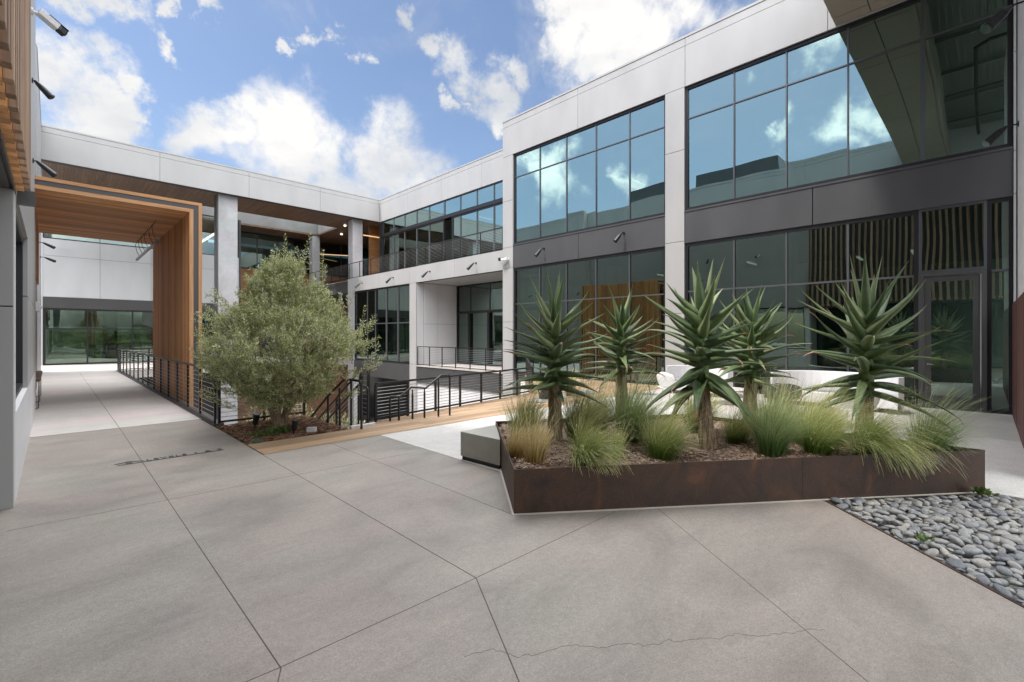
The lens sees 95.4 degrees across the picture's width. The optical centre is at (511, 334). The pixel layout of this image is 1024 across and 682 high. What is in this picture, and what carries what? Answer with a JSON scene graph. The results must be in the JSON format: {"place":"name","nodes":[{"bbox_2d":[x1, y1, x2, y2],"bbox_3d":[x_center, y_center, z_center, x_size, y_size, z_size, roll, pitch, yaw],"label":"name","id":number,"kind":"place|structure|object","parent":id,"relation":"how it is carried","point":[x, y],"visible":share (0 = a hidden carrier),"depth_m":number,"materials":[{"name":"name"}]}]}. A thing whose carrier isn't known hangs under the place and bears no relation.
{"place":"outdoors","nodes":[
{"label":"outdoors","id":0,"kind":"place"},
{"bbox_2d":[30,356,347,436],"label":"walkway","id":1,"kind":"structure","parent":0,"point":[69,402],"depth_m":11.72,"materials":[{"name":"concrete"}]},
{"bbox_2d":[36,371,42,408],"bbox_3d":[-11.990,1.343,11.771,0.155,0.687,3.600,0,0,-45],"label":"wall table","id":2,"kind":"object","parent":1,"relation":"on","point":[38,376],"depth_m":11.36,"materials":[{"name":"black metal"}]},
{"bbox_2d":[41,214,240,365],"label":"glass pavilion","id":3,"kind":"structure","parent":1,"relation":"on","point":[97,301],"depth_m":27.57,"materials":[{"name":"paint"}]},
{"bbox_2d":[43,308,213,365],"bbox_3d":[-22.657,0.100,29.346,9.680,3.200,0.150,0,0,-45],"label":"window","id":4,"kind":"structure","parent":3,"relation":"in","point":[70,336],"depth_m":27.43,"materials":[{"name":"green glass"}]},
{"bbox_2d":[43,214,238,257],"bbox_3d":[-22.657,-6.740,29.346,9.680,2.660,0.150,0,0,-45],"label":"window","id":5,"kind":"structure","parent":3,"relation":"in","point":[202,214],"depth_m":28.30,"materials":[{"name":"grey glass"}]},
{"bbox_2d":[116,370,223,427],"bbox_3d":[-12.085,1.857,15.433,0.170,0.385,18.750,0,0,-45],"label":"walkway edge","id":6,"kind":"object","parent":1,"relation":"attached to","point":[200,417],"visible":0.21,"depth_m":11.12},
{"bbox_2d":[117,348,215,423],"bbox_3d":[-12.113,1.164,15.405,0.050,1.068,18.695,0,0,-44],"label":"cable railing","id":7,"kind":"object","parent":6,"relation":"on","point":[213,420],"visible":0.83,"depth_m":12.30,"materials":[{"name":"black metal"}]},
{"bbox_2d":[118,345,262,369],"bbox_3d":[-17.067,1.164,25.546,0.050,1.068,7.577,0,0,25],"label":"cable railing","id":8,"kind":"object","parent":6,"relation":"on","point":[141,357],"visible":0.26,"depth_m":22.72,"materials":[{"name":"black metal"}]},
{"bbox_2d":[218,369,304,422],"bbox_3d":[-4.966,1.164,9.342,1.605,1.068,0.050,0,0,-45],"label":"cable railing","id":9,"kind":"object","parent":6,"relation":"on","point":[240,419],"visible":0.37,"depth_m":9.00,"materials":[{"name":"black metal"}]},
{"bbox_2d":[36,0,757,242],"label":"sky","id":10,"kind":"structure","parent":0,"point":[376,99],"materials":[{"name":"blue"}]},
{"bbox_2d":[343,381,526,429],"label":"ground","id":11,"kind":"structure","parent":0,"point":[372,418],"depth_m":35.16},
{"bbox_2d":[35,175,201,409],"bbox_3d":[-11.116,1.470,12.976,3.060,9.660,6.010,0,0,-45],"label":"timber portal","id":12,"kind":"object","parent":11,"relation":"on","point":[69,208],"visible":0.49,"depth_m":12.26,"materials":[{"name":"brown wood"}]},
{"bbox_2d":[135,220,159,260],"bbox_3d":[-10.958,-2.787,13.911,0.132,0.614,4.600,0,0,-45],"label":"hanging lamp","id":13,"kind":"object","parent":12,"relation":"hanging from","point":[151,246],"visible":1,"depth_m":13.62,"materials":[{"name":"black metal"}]},
{"bbox_2d":[41,124,379,425],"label":"roof bridge","id":14,"kind":"structure","parent":11,"relation":"on","point":[341,227],"depth_m":28.13,"materials":[{"name":"grey"}]},
{"bbox_2d":[241,231,368,277],"bbox_3d":[-16.658,-6.638,40.732,14.550,2.875,0.150,0,0,-45],"label":"window","id":15,"kind":"structure","parent":14,"relation":"in","point":[254,246],"depth_m":38.85,"materials":[{"name":"black glass"}]},
{"bbox_2d":[242,402,315,421],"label":"shrub","id":16,"kind":"object","parent":11,"relation":"on","point":[281,411],"visible":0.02,"depth_m":14.57,"materials":[{"name":"green plant"}]},
{"bbox_2d":[321,411,364,429],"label":"shrub","id":17,"kind":"object","parent":11,"relation":"on","point":[348,423],"visible":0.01,"depth_m":12.95,"materials":[{"name":"green plant"}]},
{"bbox_2d":[332,149,503,424],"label":"balcony wing","id":18,"kind":"structure","parent":11,"relation":"on","point":[452,303],"depth_m":27.14,"materials":[{"name":"paint"}]},
{"bbox_2d":[354,284,409,363],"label":"window","id":19,"kind":"structure","parent":18,"relation":"in","point":[391,305],"depth_m":28.60,"materials":[{"name":"grey glass"}]},
{"bbox_2d":[308,227,502,286],"bbox_3d":[-8.356,-4.376,29.251,0.050,1.068,22.645,0,0,-45],"label":"cable railing","id":20,"kind":"object","parent":18,"relation":"on","point":[415,256],"visible":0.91,"depth_m":25.93,"materials":[{"name":"black metal"}]},
{"bbox_2d":[382,219,445,272],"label":"window","id":21,"kind":"structure","parent":18,"relation":"in","point":[434,232],"depth_m":30.08,"materials":[{"name":"glass"}]},
{"bbox_2d":[382,180,502,234],"bbox_3d":[-3.989,-7.560,27.848,0.150,0.960,14.650,0,0,-45],"label":"window","id":22,"kind":"structure","parent":18,"relation":"in","point":[494,191],"depth_m":27.65,"materials":[{"name":"blue glass"}]},
{"bbox_2d":[417,346,502,370],"bbox_3d":[-2.860,1.164,23.646,0.050,1.068,6.945,0,0,-45],"label":"cable railing","id":23,"kind":"object","parent":18,"relation":"on","point":[470,359],"visible":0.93,"depth_m":23.26,"materials":[{"name":"black metal"}]},
{"bbox_2d":[452,202,503,259],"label":"window","id":24,"kind":"structure","parent":18,"relation":"in","point":[490,217],"depth_m":25.64,"materials":[{"name":"glass"}]},
{"bbox_2d":[457,281,502,365],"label":"window","id":25,"kind":"structure","parent":18,"relation":"in","point":[482,296],"depth_m":26.59,"materials":[{"name":"glass"}]},
{"bbox_2d":[502,0,1015,414],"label":"office wing","id":26,"kind":"structure","parent":11,"relation":"on","point":[785,152],"depth_m":12.92,"materials":[{"name":"paint"}]},
{"bbox_2d":[514,96,664,243],"bbox_3d":[2.665,-6.005,18.161,0.150,3.990,7.204,0,0,-45],"label":"window","id":27,"kind":"structure","parent":26,"relation":"in","point":[611,170],"depth_m":17.66,"materials":[{"name":"blue glass"}]},
{"bbox_2d":[514,246,664,384],"bbox_3d":[2.665,-0.630,18.161,0.150,4.660,7.204,0,0,-45],"label":"window","id":28,"kind":"structure","parent":26,"relation":"in","point":[644,269],"depth_m":17.53,"materials":[{"name":"glass"}]},
{"bbox_2d":[685,210,918,405],"bbox_3d":[7.656,-0.630,13.095,0.150,4.660,5.707,0,0,-45],"label":"window","id":29,"kind":"structure","parent":26,"relation":"in","point":[789,261],"depth_m":12.59,"materials":[{"name":"grey glass"}]},
{"bbox_2d":[685,0,1012,209],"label":"window","id":30,"kind":"structure","parent":26,"relation":"in","point":[910,82],"depth_m":11.89,"materials":[{"name":"blue glass"}]},
{"bbox_2d":[823,0,897,24],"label":"roof canopy","id":31,"kind":"object","parent":26,"relation":"attached to","point":[841,11],"visible":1,"depth_m":11.45,"materials":[{"name":"grey"}]},
{"bbox_2d":[918,268,986,412],"bbox_3d":[9.981,0.120,10.587,0.200,3.160,1.130,0,0,-45],"label":"door","id":32,"kind":"structure","parent":26,"relation":"in","point":[955,300],"depth_m":10.54,"materials":[{"name":"black glass"}]},
{"bbox_2d":[919,200,986,272],"bbox_3d":[10.056,-2.210,10.660,0.150,1.500,1.130,0,0,-45],"label":"transom window","id":33,"kind":"structure","parent":26,"relation":"in","point":[951,237],"depth_m":10.62,"materials":[{"name":"grey glass"}]},
{"bbox_2d":[247,374,660,453],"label":"deck","id":34,"kind":"structure","parent":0,"point":[477,410],"depth_m":9.14,"materials":[{"name":"wood"}]},
{"bbox_2d":[389,374,450,420],"bbox_3d":[-1.857,1.262,9.507,1.316,0.876,0.044,0,0,-31],"label":"handrail","id":35,"kind":"object","parent":34,"relation":"on","point":[412,397],"visible":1,"depth_m":9.53,"materials":[{"name":"black metal"}]},
{"bbox_2d":[374,358,532,421],"bbox_3d":[-0.171,1.315,14.247,1.841,0.758,11.326,0,0,17],"label":"cable railing","id":36,"kind":"object","parent":34,"relation":"on","point":[529,368],"visible":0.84,"depth_m":10.73,"materials":[{"name":"black metal"}]},
{"bbox_2d":[0,419,1023,681],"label":"pavement","id":37,"kind":"structure","parent":0,"point":[100,589],"depth_m":3.19,"materials":[{"name":"grey concrete"}]},
{"bbox_2d":[0,0,41,509],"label":"side building","id":38,"kind":"structure","parent":37,"relation":"on","point":[20,288],"depth_m":4.57,"materials":[{"name":"grey"}]},
{"bbox_2d":[16,220,22,397],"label":"window","id":39,"kind":"structure","parent":38,"relation":"in","point":[19,241],"depth_m":6.98,"materials":[{"name":"glass"}]},
{"bbox_2d":[32,77,54,99],"bbox_3d":[-8.635,-4.535,8.589,0.307,0.330,0.124,0,0,-40],"label":"wall light","id":40,"kind":"object","parent":38,"relation":"attached to","point":[46,92],"visible":0.94,"depth_m":8.57,"materials":[{"name":"black metal"}]},
{"bbox_2d":[32,158,56,176],"bbox_3d":[-8.906,-3.186,8.889,0.341,0.308,0.110,0,0,-40],"label":"wall light","id":41,"kind":"object","parent":38,"relation":"attached to","point":[49,171],"visible":1,"depth_m":8.88,"materials":[{"name":"black metal"}]},
{"bbox_2d":[31,7,68,36],"bbox_3d":[-6.577,-4.453,6.629,0.143,0.217,0.413,0,0,27],"label":"security camera","id":42,"kind":"object","parent":38,"relation":"attached to","point":[51,22],"visible":0.98,"depth_m":6.62,"materials":[{"name":"white"}]},
{"bbox_2d":[115,448,221,465],"bbox_3d":[-4.752,1.695,6.514,1.225,0.002,0.180,0,0,-45],"label":"floor sign","id":43,"kind":"object","parent":37,"relation":"on","point":[130,462],"visible":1,"depth_m":6.39,"materials":[{"name":"metal"}]},
{"bbox_2d":[120,429,281,681],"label":"pavement joint","id":44,"kind":"object","parent":37,"relation":"on","point":[220,578],"visible":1,"depth_m":3.15,"materials":[{"name":"grey"}]},
{"bbox_2d":[217,417,345,444],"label":"bark mulch","id":45,"kind":"object","parent":37,"relation":"on","point":[242,440],"visible":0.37,"depth_m":8.29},
{"bbox_2d":[252,413,259,428],"bbox_3d":[-4.608,1.567,8.405,0.121,0.305,0.139,0,0,-45],"label":"ground spotlight","id":46,"kind":"object","parent":45,"relation":"on","point":[256,417],"visible":0.94,"depth_m":8.37,"materials":[{"name":"black metal"}]},
{"bbox_2d":[247,422,281,437],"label":"weed","id":47,"kind":"object","parent":45,"relation":"on","point":[270,430],"visible":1,"depth_m":7.75,"materials":[{"name":"green plant"}]},
{"bbox_2d":[273,424,290,432],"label":"weed","id":48,"kind":"object","parent":45,"relation":"on","point":[283,429],"visible":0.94,"depth_m":8.00,"materials":[{"name":"green plant"}]},
{"bbox_2d":[186,233,386,428],"bbox_3d":[-4.082,-0.069,8.524,3.181,3.699,3.246,0,0,-45],"label":"olive tree","id":49,"kind":"object","parent":45,"relation":"on","point":[280,277],"visible":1,"depth_m":8.01,"materials":[{"name":"green plant"}]},
{"bbox_2d":[318,368,369,426],"bbox_3d":[-4.113,2.176,10.442,0.044,3.036,3.774,0,0,-45],"label":"stair railing","id":50,"kind":"object","parent":37,"relation":"on","point":[335,400],"visible":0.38,"depth_m":9.57,"materials":[{"name":"black metal"}]},
{"bbox_2d":[246,445,519,681],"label":"pavement joint","id":51,"kind":"object","parent":37,"relation":"on","point":[438,556],"visible":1,"depth_m":3.37,"materials":[{"name":"grey"}]},
{"bbox_2d":[246,513,610,681],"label":"pavement joint","id":52,"kind":"object","parent":37,"relation":"on","point":[410,607],"visible":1,"depth_m":2.86,"materials":[{"name":"grey"}]},
{"bbox_2d":[465,629,815,657],"bbox_3d":[0.776,1.700,2.567,2.065,0.003,0.083,0,0,-5],"label":"pavement crack","id":53,"kind":"object","parent":37,"relation":"on","point":[638,643],"visible":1,"depth_m":2.56,"materials":[{"name":"grey"}]},
{"bbox_2d":[657,508,867,681],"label":"pavement joint","id":54,"kind":"object","parent":37,"relation":"on","point":[774,604],"visible":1,"depth_m":2.90,"materials":[{"name":"grey"}]},
{"bbox_2d":[381,397,1023,507],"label":"terrace","id":55,"kind":"structure","parent":0,"point":[1004,474],"depth_m":7.03,"materials":[{"name":"concrete"}]},
{"bbox_2d":[461,425,499,468],"bbox_3d":[-0.215,1.506,6.329,0.657,0.382,0.762,0,0,-45],"label":"bench","id":56,"kind":"object","parent":55,"relation":"on","point":[481,445],"visible":1,"depth_m":6.13,"materials":[{"name":"concrete"}]},
{"bbox_2d":[657,372,683,402],"bbox_3d":[3.900,1.300,11.506,0.573,0.799,0.528,0,0,-35],"label":"chair","id":57,"kind":"object","parent":55,"relation":"on","point":[669,377],"visible":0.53,"depth_m":11.34,"materials":[{"name":"white plastic"}]},
{"bbox_2d":[495,414,984,514],"bbox_3d":[2.418,1.472,6.029,5.203,0.455,2.656,0,0,-7],"label":"planter","id":58,"kind":"object","parent":55,"relation":"on","point":[646,486],"visible":0.62,"depth_m":4.70,"materials":[{"name":"metal"}]},
{"bbox_2d":[498,419,906,468],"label":"bark mulch","id":59,"kind":"object","parent":58,"relation":"in","point":[503,429],"visible":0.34,"depth_m":5.30,"materials":[{"name":"wood"}]},
{"bbox_2d":[501,414,538,458],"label":"grass tuft","id":60,"kind":"object","parent":59,"relation":"on","point":[514,448],"visible":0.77,"depth_m":5.11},
{"bbox_2d":[496,374,566,438],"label":"grass tuft","id":61,"kind":"object","parent":59,"relation":"on","point":[529,409],"visible":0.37,"depth_m":5.72,"materials":[{"name":"plant"}]},
{"bbox_2d":[512,405,567,465],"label":"grass tuft","id":62,"kind":"object","parent":59,"relation":"on","point":[536,448],"visible":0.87,"depth_m":4.73,"materials":[{"name":"plant"}]},
{"bbox_2d":[495,270,611,440],"bbox_3d":[0.536,0.260,5.879,1.517,2.211,1.501,0,0,-45],"label":"aloe tree","id":63,"kind":"object","parent":59,"relation":"on","point":[557,356],"visible":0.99,"depth_m":5.79,"materials":[{"name":"green plant"}]},
{"bbox_2d":[553,363,630,442],"bbox_3d":[0.954,0.850,5.889,1.250,1.012,1.387,0,0,-3],"label":"grass tuft","id":64,"kind":"object","parent":59,"relation":"on","point":[569,414],"visible":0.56,"depth_m":5.75,"materials":[{"name":"plant"}]},
{"bbox_2d":[549,394,640,475],"bbox_3d":[0.805,0.989,4.672,0.902,0.781,1.182,0,0,-45],"label":"grass tuft","id":65,"kind":"object","parent":59,"relation":"on","point":[589,453],"visible":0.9,"depth_m":4.63,"materials":[{"name":"plant"}]},
{"bbox_2d":[572,373,632,432],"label":"grass tuft","id":66,"kind":"object","parent":59,"relation":"on","point":[606,412],"visible":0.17,"depth_m":6.31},
{"bbox_2d":[607,419,631,459],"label":"grass tuft","id":67,"kind":"object","parent":59,"relation":"on","point":[619,443],"visible":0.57,"depth_m":4.95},
{"bbox_2d":[584,284,664,429],"bbox_3d":[1.510,0.326,6.614,1.198,2.084,1.241,0,0,-45],"label":"aloe tree","id":68,"kind":"object","parent":59,"relation":"on","point":[618,352],"visible":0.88,"depth_m":6.53,"materials":[{"name":"green plant"}]},
{"bbox_2d":[596,362,689,443],"bbox_3d":[1.558,0.819,5.813,1.461,1.022,1.511,0,0,-45],"label":"grass tuft","id":69,"kind":"object","parent":59,"relation":"on","point":[626,417],"visible":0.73,"depth_m":5.67,"materials":[{"name":"plant"}]},
{"bbox_2d":[623,389,720,462],"bbox_3d":[1.756,0.982,5.104,1.099,0.794,1.043,0,0,4],"label":"grass tuft","id":70,"kind":"object","parent":59,"relation":"on","point":[662,442],"visible":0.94,"depth_m":5.03,"materials":[{"name":"plant"}]},
{"bbox_2d":[664,370,747,433],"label":"grass tuft","id":71,"kind":"object","parent":59,"relation":"on","point":[693,413],"visible":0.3,"depth_m":6.25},
{"bbox_2d":[641,258,774,449],"bbox_3d":[2.260,0.230,5.513,1.535,2.280,1.542,0,0,-45],"label":"aloe tree","id":72,"kind":"object","parent":59,"relation":"on","point":[700,339],"visible":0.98,"depth_m":5.41,"materials":[{"name":"green plant"}]},
{"bbox_2d":[713,394,762,444],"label":"grass tuft","id":73,"kind":"object","parent":59,"relation":"on","point":[734,434],"visible":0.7,"depth_m":5.68,"materials":[{"name":"plant"}]},
{"bbox_2d":[711,285,812,430],"bbox_3d":[3.329,0.333,6.513,1.365,2.072,1.383,0,0,-27],"label":"aloe tree","id":74,"kind":"object","parent":59,"relation":"on","point":[756,331],"visible":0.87,"depth_m":6.42,"materials":[{"name":"green plant"}]},
{"bbox_2d":[727,375,825,458],"bbox_3d":[2.912,0.889,5.193,1.098,0.912,1.112,0,0,-45],"label":"grass tuft","id":75,"kind":"object","parent":59,"relation":"on","point":[774,433],"visible":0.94,"depth_m":5.05,"materials":[{"name":"plant"}]},
{"bbox_2d":[737,369,833,421],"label":"grass tuft","id":76,"kind":"object","parent":59,"relation":"on","point":[774,398],"visible":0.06,"depth_m":6.10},
{"bbox_2d":[769,375,880,445],"bbox_3d":[3.678,0.896,5.692,1.273,0.883,1.189,0,0,-13],"label":"grass tuft","id":77,"kind":"object","parent":59,"relation":"on","point":[794,411],"visible":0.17,"depth_m":5.64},
{"bbox_2d":[802,383,874,433],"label":"grass tuft","id":78,"kind":"object","parent":59,"relation":"on","point":[833,407],"visible":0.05,"depth_m":5.89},
{"bbox_2d":[789,377,903,455],"bbox_3d":[3.499,0.897,5.100,1.259,0.886,1.072,0,0,21],"label":"grass tuft","id":79,"kind":"object","parent":59,"relation":"on","point":[823,441],"visible":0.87,"depth_m":5.02,"materials":[{"name":"plant"}]},
{"bbox_2d":[784,255,963,437],"bbox_3d":[4.272,0.180,5.668,1.805,2.377,1.776,0,0,-45],"label":"aloe tree","id":80,"kind":"object","parent":59,"relation":"on","point":[865,323],"visible":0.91,"depth_m":5.56,"materials":[{"name":"green plant"}]},
{"bbox_2d":[815,377,973,480],"bbox_3d":[4.069,0.960,5.072,1.431,1.069,1.410,0,0,-45],"label":"grass tuft","id":81,"kind":"object","parent":59,"relation":"on","point":[887,440],"visible":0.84,"depth_m":4.95,"materials":[{"name":"plant"}]},
{"bbox_2d":[876,380,1023,460],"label":"grass tuft","id":82,"kind":"object","parent":59,"relation":"on","point":[943,440],"visible":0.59,"depth_m":5.09,"materials":[{"name":"plant"}]},
{"bbox_2d":[1012,0,1023,447],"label":"side wall","id":83,"kind":"structure","parent":55,"relation":"on","point":[1018,360],"depth_m":7.99,"materials":[{"name":"concrete"}]},
{"bbox_2d":[981,121,1018,146],"bbox_3d":[8.720,-3.576,8.326,0.543,0.409,0.175,0,0,12],"label":"wall light","id":84,"kind":"object","parent":83,"relation":"attached to","point":[991,139],"visible":0.99,"depth_m":8.30,"materials":[{"name":"black metal"}]},
{"bbox_2d":[980,0,1023,33],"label":"wall light","id":85,"kind":"object","parent":83,"relation":"attached to","point":[993,22],"visible":1,"depth_m":6.69,"materials":[{"name":"black metal"}]},
{"bbox_2d":[614,388,1020,440],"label":"path","id":86,"kind":"structure","parent":0,"point":[1009,431],"depth_m":9.25,"materials":[{"name":"concrete"}]},
{"bbox_2d":[666,365,732,397],"bbox_3d":[5.488,1.298,13.340,1.154,0.797,1.895,0,0,-45],"label":"sofa","id":87,"kind":"object","parent":86,"relation":"on","point":[677,371],"visible":0.09,"depth_m":13.67,"materials":[{"name":"fabric"}]},
{"bbox_2d":[763,383,801,409],"bbox_3d":[5.785,1.360,10.026,0.726,0.680,0.573,0,0,20],"label":"chair","id":88,"kind":"object","parent":86,"relation":"on","point":[786,388],"visible":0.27,"depth_m":9.80,"materials":[{"name":"grey plastic"}]},
{"bbox_2d":[770,370,903,413],"bbox_3d":[7.699,1.298,11.096,1.154,0.797,2.594,0,0,-45],"label":"sofa","id":89,"kind":"object","parent":86,"relation":"on","point":[809,377],"visible":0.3,"depth_m":11.44,"materials":[{"name":"fabric"}]},
{"bbox_2d":[835,397,879,419],"bbox_3d":[6.313,1.360,8.641,0.726,0.680,0.573,0,0,10],"label":"chair","id":90,"kind":"object","parent":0,"point":[875,405],"visible":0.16,"depth_m":8.47,"materials":[{"name":"white plastic"}]},
{"bbox_2d":[846,501,1023,597],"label":"pebble bed ground","id":91,"kind":"structure","parent":0,"point":[991,568],"depth_m":4.17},
{"bbox_2d":[825,501,1023,607],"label":"edging strip","id":92,"kind":"object","parent":91,"relation":"on","point":[974,580],"visible":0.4,"depth_m":3.51,"materials":[{"name":"metal"}]},
{"bbox_2d":[834,494,1023,603],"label":"pebbles","id":93,"kind":"object","parent":91,"relation":"on","point":[951,506],"visible":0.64,"depth_m":4.55,"materials":[{"name":"stone"}]},
{"bbox_2d":[913,541,923,545],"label":"pebble","id":94,"kind":"object","parent":93,"relation":"on","point":[917,543],"visible":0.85,"depth_m":3.80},
{"bbox_2d":[915,531,935,541],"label":"weed","id":95,"kind":"object","parent":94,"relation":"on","point":[923,537],"visible":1,"depth_m":3.79,"materials":[{"name":"green plant"}]},
{"bbox_2d":[946,558,965,569],"bbox_3d":[3.321,1.714,3.492,0.099,0.055,0.142,-10,5,15],"label":"pebble","id":96,"kind":"object","parent":93,"relation":"on","point":[955,563],"visible":0.84,"depth_m":3.47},
{"bbox_2d":[948,535,964,547],"bbox_3d":[3.657,1.697,3.832,0.128,0.063,0.092,35,16,7],"label":"pebble","id":97,"kind":"object","parent":93,"relation":"on","point":[955,540],"visible":0.89,"depth_m":3.81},
{"bbox_2d":[964,521,978,528],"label":"pebble","id":98,"kind":"object","parent":93,"relation":"on","point":[971,524],"visible":0.92,"depth_m":4.16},
{"bbox_2d":[962,546,982,556],"bbox_3d":[3.625,1.712,3.686,0.152,0.075,0.108,-13,-15,15],"label":"pebble","id":99,"kind":"object","parent":93,"relation":"on","point":[969,551],"visible":0.78,"depth_m":3.65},
{"bbox_2d":[971,558,991,568],"bbox_3d":[3.518,1.714,3.497,0.112,0.053,0.089,1,26,21],"label":"pebble","id":100,"kind":"object","parent":93,"relation":"on","point":[980,563],"visible":0.94,"depth_m":3.48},
{"bbox_2d":[976,575,989,586],"bbox_3d":[3.248,1.694,3.212,0.066,0.048,0.098,-7,18,31],"label":"pebble","id":101,"kind":"object","parent":93,"relation":"on","point":[984,579],"visible":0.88,"depth_m":3.20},
{"bbox_2d":[971,486,999,496],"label":"weed","id":102,"kind":"object","parent":93,"relation":"on","point":[981,490],"visible":1,"depth_m":4.88,"materials":[{"name":"green plant"}]},
{"bbox_2d":[995,566,1012,576],"bbox_3d":[3.529,1.693,3.343,0.092,0.045,0.075,18,43,43],"label":"pebble","id":103,"kind":"object","parent":93,"relation":"on","point":[1003,570],"visible":1,"depth_m":3.33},
{"bbox_2d":[999,538,1015,545],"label":"pebble","id":104,"kind":"object","parent":93,"relation":"on","point":[1006,541],"visible":0.56,"depth_m":3.84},
{"bbox_2d":[1001,544,1016,553],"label":"pebble","id":105,"kind":"object","parent":93,"relation":"on","point":[1009,548],"visible":0.88,"depth_m":3.68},
{"bbox_2d":[1000,533,1022,543],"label":"pebble","id":106,"kind":"object","parent":93,"relation":"on","point":[1013,538],"visible":0.73,"depth_m":3.88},
{"bbox_2d":[925,548,939,556],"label":"pebble","id":107,"kind":"object","parent":91,"relation":"on","point":[933,552],"visible":0.66,"depth_m":3.63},
{"bbox_2d":[993,583,1013,598],"bbox_3d":[3.264,1.706,3.100,0.082,0.055,0.134,17,15,11],"label":"pebble","id":108,"kind":"object","parent":91,"relation":"on","point":[1003,590],"visible":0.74,"depth_m":3.08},
{"bbox_2d":[994,554,1016,565],"bbox_3d":[3.788,1.727,3.576,0.151,0.075,0.108,3,-4,-7],"label":"pebble","id":109,"kind":"object","parent":91,"relation":"on","point":[997,558],"visible":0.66,"depth_m":3.56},
{"bbox_3d":[-4.260,4.085,10.221,0.480,4.430,3.640,0,0,-45],"label":"stair","id":110,"kind":"object","parent":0,"visible":0},
{"bbox_2d":[310,378,362,428],"bbox_3d":[-3.730,1.851,9.300,2.737,2.097,0.124,0,0,43],"label":"handrail","id":111,"kind":"object","parent":110,"relation":"attached to","point":[361,399],"visible":0.69,"depth_m":8.57,"materials":[{"name":"black metal"}]},
{"bbox_2d":[325,384,368,424],"bbox_3d":[-3.708,2.131,9.832,0.042,2.338,2.809,0,0,-45],"label":"handrail","id":112,"kind":"object","parent":110,"relation":"attached to","point":[343,401],"visible":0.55,"depth_m":9.11,"materials":[{"name":"black metal"}]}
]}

